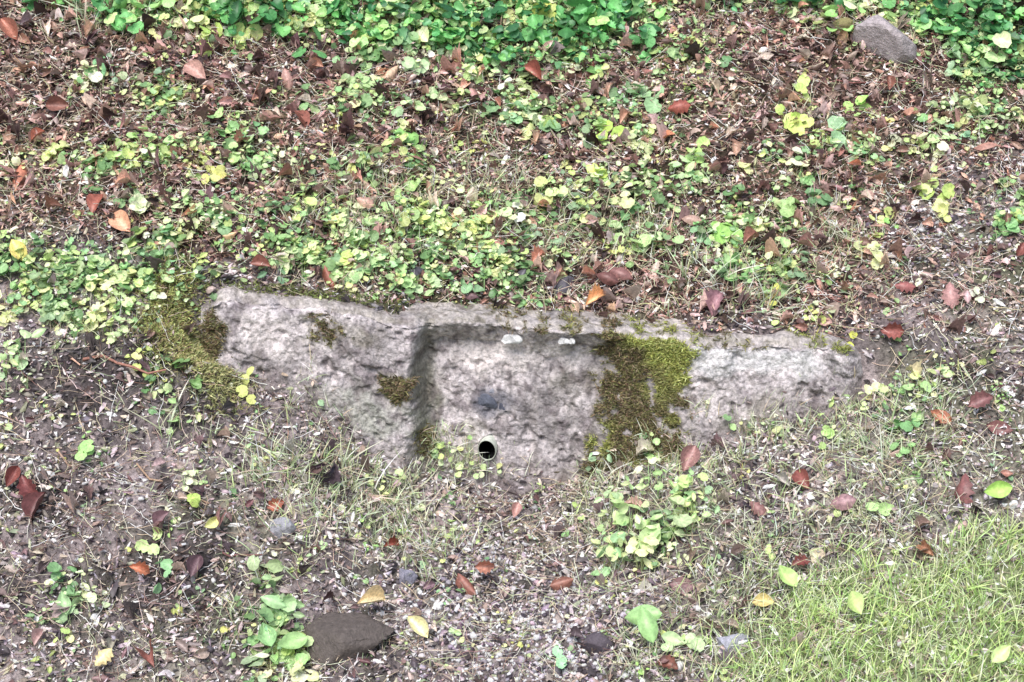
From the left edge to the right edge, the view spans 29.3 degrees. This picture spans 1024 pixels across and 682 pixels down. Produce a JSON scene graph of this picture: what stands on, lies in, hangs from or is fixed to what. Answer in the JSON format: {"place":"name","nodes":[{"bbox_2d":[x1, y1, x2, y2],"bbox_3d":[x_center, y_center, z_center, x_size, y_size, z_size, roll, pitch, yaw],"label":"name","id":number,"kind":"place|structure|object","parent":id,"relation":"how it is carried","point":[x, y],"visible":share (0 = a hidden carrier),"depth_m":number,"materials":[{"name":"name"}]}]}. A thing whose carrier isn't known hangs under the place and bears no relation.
{"place":"outdoors","nodes":[
{"label":"outdoors","id":0,"kind":"place"},
{"bbox_2d":[0,0,1023,681],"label":"ground","id":1,"kind":"structure","parent":0,"point":[884,360],"depth_m":5.88,"materials":[{"name":"soil"}]},
{"bbox_2d":[269,517,296,538],"bbox_3d":[-0.673,0.551,5.739,0.097,0.087,0.065,4,20,11],"label":"stone","id":2,"kind":"object","parent":1,"relation":"on","point":[289,528],"visible":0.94,"depth_m":5.71,"materials":[{"name":"grey stone"}]},
{"bbox_2d":[304,612,394,668],"bbox_3d":[-0.463,0.859,5.523,0.266,0.165,0.180,0,20,0],"label":"stone","id":3,"kind":"object","parent":1,"relation":"on","point":[336,635],"visible":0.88,"depth_m":5.47,"materials":[{"name":"brown stone"}]},
{"bbox_2d":[399,568,417,584],"bbox_3d":[-0.303,0.692,5.717,0.056,0.064,0.045,0,20,0],"label":"stone","id":4,"kind":"object","parent":1,"relation":"on","point":[405,576],"visible":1,"depth_m":5.71,"materials":[{"name":"grey stone"}]},
{"bbox_2d":[0,0,1023,681],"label":"leaf litter","id":5,"kind":"object","parent":1,"relation":"on","point":[348,124],"visible":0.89,"depth_m":6.20,"materials":[{"name":"brown plant"}]},
{"bbox_2d":[0,0,1023,681],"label":"ground ivy","id":6,"kind":"object","parent":1,"relation":"on","point":[586,14],"visible":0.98,"depth_m":6.33,"materials":[{"name":"green plant"}]},
{"bbox_2d":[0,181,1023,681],"bbox_3d":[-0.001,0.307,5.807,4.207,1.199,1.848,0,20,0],"label":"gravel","id":7,"kind":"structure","parent":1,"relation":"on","point":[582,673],"depth_m":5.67,"materials":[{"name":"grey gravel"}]},
{"bbox_2d":[0,0,1023,668],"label":"fallen leaves","id":8,"kind":"object","parent":1,"relation":"on","point":[34,496],"visible":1,"depth_m":5.96,"materials":[{"name":"brown plant"}]},
{"bbox_2d":[0,0,1023,681],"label":"twigs","id":9,"kind":"object","parent":1,"relation":"on","point":[656,282],"visible":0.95,"depth_m":6.13,"materials":[{"name":"plant"}]},
{"bbox_2d":[201,286,862,499],"bbox_3d":[0.101,0.247,6.177,2.113,0.890,0.536,0,20,0],"label":"concrete headwall","id":10,"kind":"object","parent":1,"relation":"on","point":[459,358],"visible":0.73,"depth_m":6.02,"materials":[{"name":"grey concrete"}]},
{"bbox_2d":[106,222,854,477],"bbox_3d":[-0.029,0.111,6.096,2.419,0.881,0.517,-1,20,-2],"label":"moss","id":11,"kind":"object","parent":10,"relation":"attached to","point":[633,358],"visible":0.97,"depth_m":6.02,"materials":[{"name":"green plant"}]},
{"bbox_2d":[476,393,497,407],"bbox_3d":[-0.078,0.185,6.110,0.068,0.048,0.024,5,20,12],"label":"embedded stone","id":12,"kind":"object","parent":10,"relation":"attached to","point":[486,400],"visible":1,"depth_m":6.10,"materials":[{"name":"grey stone"}]},
{"bbox_2d":[478,435,496,460],"bbox_3d":[-0.066,0.318,6.173,0.058,0.075,0.155,3,20,9],"label":"drain pipe","id":13,"kind":"object","parent":10,"relation":"attached to","point":[484,445],"visible":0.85,"depth_m":6.13,"materials":[{"name":"white plastic"}]},
{"bbox_2d":[499,403,507,411],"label":"embedded stone","id":14,"kind":"object","parent":10,"relation":"attached to","point":[501,406],"visible":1,"depth_m":6.11,"materials":[{"name":"grey stone"}]},
{"bbox_2d":[501,334,522,343],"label":"quartz pebble","id":15,"kind":"object","parent":10,"relation":"attached to","point":[512,339],"visible":1,"depth_m":6.04,"materials":[{"name":"stone"}]},
{"bbox_2d":[558,337,568,343],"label":"quartz pebble","id":16,"kind":"object","parent":10,"relation":"attached to","point":[563,340],"visible":1,"depth_m":6.04,"materials":[{"name":"stone"}]},
{"bbox_2d":[569,338,574,343],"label":"quartz pebble","id":17,"kind":"object","parent":10,"relation":"attached to","point":[571,340],"visible":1,"depth_m":6.03,"materials":[{"name":"stone"}]},
{"bbox_2d":[555,276,576,295],"bbox_3d":[0.176,-0.174,6.236,0.048,0.060,0.103,15,25,35],"label":"stone","id":18,"kind":"object","parent":1,"relation":"on","point":[561,284],"visible":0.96,"depth_m":6.22,"materials":[{"name":"grey stone"}]},
{"bbox_2d":[582,631,613,653],"bbox_3d":[0.248,0.869,5.561,0.090,0.091,0.062,7,21,18],"label":"stone","id":19,"kind":"object","parent":1,"relation":"on","point":[599,641],"visible":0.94,"depth_m":5.53,"materials":[{"name":"grey stone"}]},
{"bbox_2d":[716,633,750,654],"bbox_3d":[0.626,0.866,5.521,0.106,0.103,0.066,-10,22,-26],"label":"stone","id":20,"kind":"object","parent":1,"relation":"on","point":[726,640],"visible":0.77,"depth_m":5.49,"materials":[{"name":"white stone"}]},
{"bbox_2d":[830,18,852,33],"bbox_3d":[1.153,-1.092,6.884,0.085,0.088,0.054,0,20,0],"label":"leaf","id":21,"kind":"object","parent":1,"relation":"on","point":[846,23],"visible":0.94,"depth_m":6.86,"materials":[{"name":"yellow plant"}]},
{"bbox_2d":[853,15,916,63],"bbox_3d":[1.303,-1.045,6.832,0.226,0.189,0.181,5,21,13],"label":"stone","id":22,"kind":"object","parent":1,"relation":"on","point":[889,41],"visible":0.95,"depth_m":6.77,"materials":[{"name":"grey stone"}]},
{"bbox_2d":[0,0,1023,681],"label":"grass","id":23,"kind":"structure","parent":0,"point":[828,606],"depth_m":5.78,"materials":[{"name":"green plant"}]}
]}

